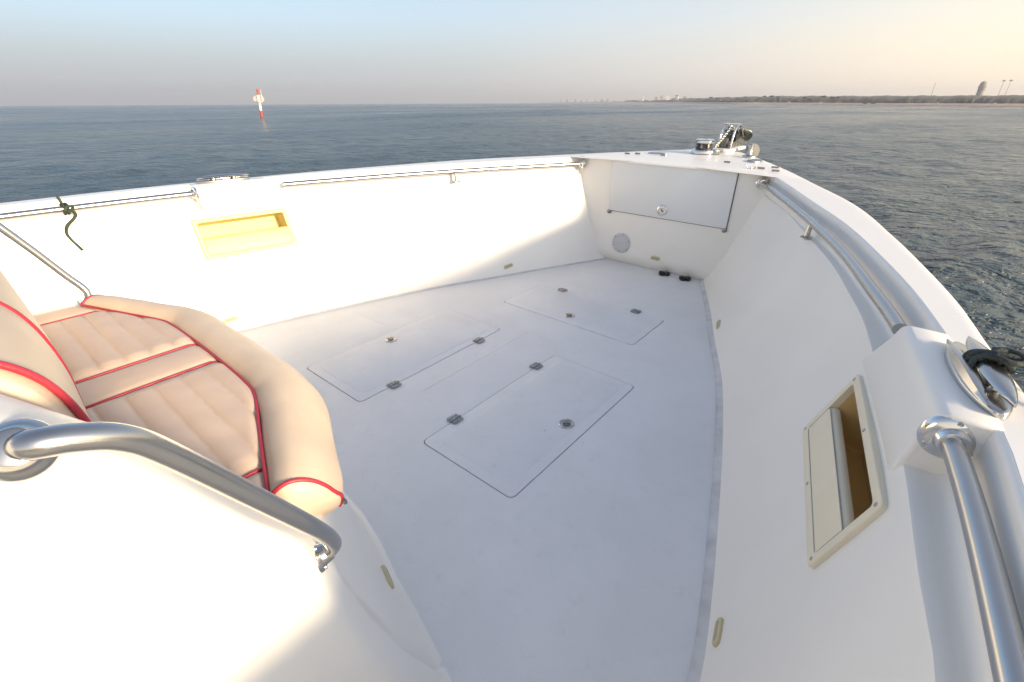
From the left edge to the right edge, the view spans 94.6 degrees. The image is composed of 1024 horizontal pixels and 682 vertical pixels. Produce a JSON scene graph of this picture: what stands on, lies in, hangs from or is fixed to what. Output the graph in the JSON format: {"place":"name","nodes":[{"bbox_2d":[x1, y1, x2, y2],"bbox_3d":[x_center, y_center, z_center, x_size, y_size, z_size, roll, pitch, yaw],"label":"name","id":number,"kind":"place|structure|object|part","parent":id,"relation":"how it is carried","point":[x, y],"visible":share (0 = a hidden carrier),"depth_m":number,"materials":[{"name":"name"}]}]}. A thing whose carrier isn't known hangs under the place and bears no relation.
{"place":"outdoors","nodes":[
{"label":"outdoors","id":0,"kind":"place"},
{"bbox_2d":[0,103,1023,391],"bbox_3d":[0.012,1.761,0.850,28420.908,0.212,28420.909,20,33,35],"label":"sea","id":1,"kind":"structure","parent":0,"point":[936,193],"depth_m":23.39,"materials":[{"name":"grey liquid"}]},
{"bbox_2d":[253,88,263,117],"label":"channel marker","id":2,"kind":"object","parent":1,"relation":"in","point":[259,103],"visible":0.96,"depth_m":75.76,"materials":[{"name":"white"}]},
{"bbox_2d":[0,123,1023,681],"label":"motor boat","id":3,"kind":"object","parent":1,"relation":"on","point":[578,437],"visible":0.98,"depth_m":1.30,"materials":[{"name":"plastic"}]},
{"bbox_2d":[0,270,91,421],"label":"backrest cushion","id":4,"kind":"object","parent":3,"relation":"attached to","point":[34,369],"visible":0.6,"depth_m":0.46,"materials":[{"name":"beige leather"}]},
{"bbox_2d":[56,196,83,250],"bbox_3d":[-1.863,-0.499,2.002,0.059,0.223,0.084,-11,29,-20],"label":"tied cord","id":5,"kind":"object","parent":3,"relation":"attached to","point":[67,209],"visible":0.99,"depth_m":1.98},
{"bbox_2d":[34,294,346,515],"bbox_3d":[-0.855,0.116,1.135,1.285,0.143,0.532,22,35,34],"label":"seat cushion","id":6,"kind":"object","parent":3,"relation":"on","point":[214,389],"visible":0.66,"depth_m":1.03,"materials":[{"name":"beige leather"}]},
{"bbox_2d":[659,270,669,275],"bbox_3d":[1.018,-0.457,3.177,0.055,0.026,0.074,-19,33,-31],"label":"floor clip","id":7,"kind":"object","parent":3,"relation":"on","point":[663,273],"visible":1,"depth_m":3.17,"materials":[{"name":"black plastic"}]},
{"bbox_3d":[0.978,-0.927,2.993,0.815,0.348,0.029,21,35,34],"label":"locker door","id":8,"kind":"part","parent":3,"relation":"part of","materials":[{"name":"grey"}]},
{"bbox_2d":[679,275,690,280],"bbox_3d":[1.127,-0.412,3.094,0.055,0.026,0.074,-22,35,-35],"label":"floor clip","id":9,"kind":"object","parent":3,"relation":"on","point":[684,278],"visible":1,"depth_m":3.08,"materials":[{"name":"black plastic"}]},
{"bbox_2d":[714,127,731,146],"bbox_3d":[1.545,-1.497,3.455,0.024,0.131,0.312,20,33,34],"label":"anchor chain","id":10,"kind":"object","parent":3,"relation":"attached to","point":[721,139],"visible":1,"depth_m":3.45,"materials":[{"name":"silver metal"}]},
{"bbox_2d":[725,125,752,140],"bbox_3d":[1.758,-1.597,3.655,0.205,0.145,0.350,8,28,16],"label":"anchor","id":11,"kind":"object","parent":3,"relation":"on","point":[748,133],"visible":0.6,"depth_m":3.66,"materials":[{"name":"silver metal"}]},
{"bbox_2d":[963,347,1023,374],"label":"mooring rope","id":12,"kind":"object","parent":3,"relation":"attached to","point":[1010,359],"visible":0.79,"depth_m":0.73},
{"bbox_2d":[0,0,1023,105],"label":"sky","id":13,"kind":"structure","parent":0,"point":[53,52],"materials":[{"name":"blue"}]},
{"bbox_2d":[544,95,1023,103],"bbox_3d":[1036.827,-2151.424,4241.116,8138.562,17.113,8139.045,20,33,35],"label":"land","id":14,"kind":"structure","parent":0,"point":[1002,99],"depth_m":331.67,"materials":[{"name":"grey"}]},
{"bbox_2d":[976,81,986,95],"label":"domed tower","id":15,"kind":"structure","parent":14,"relation":"on","point":[982,86],"depth_m":504.99,"materials":[{"name":"grey concrete"}]},
{"bbox_2d":[587,102,1023,106],"bbox_3d":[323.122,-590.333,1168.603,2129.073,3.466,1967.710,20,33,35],"label":"beach","id":16,"kind":"structure","parent":0,"point":[935,104],"depth_m":241.55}
]}

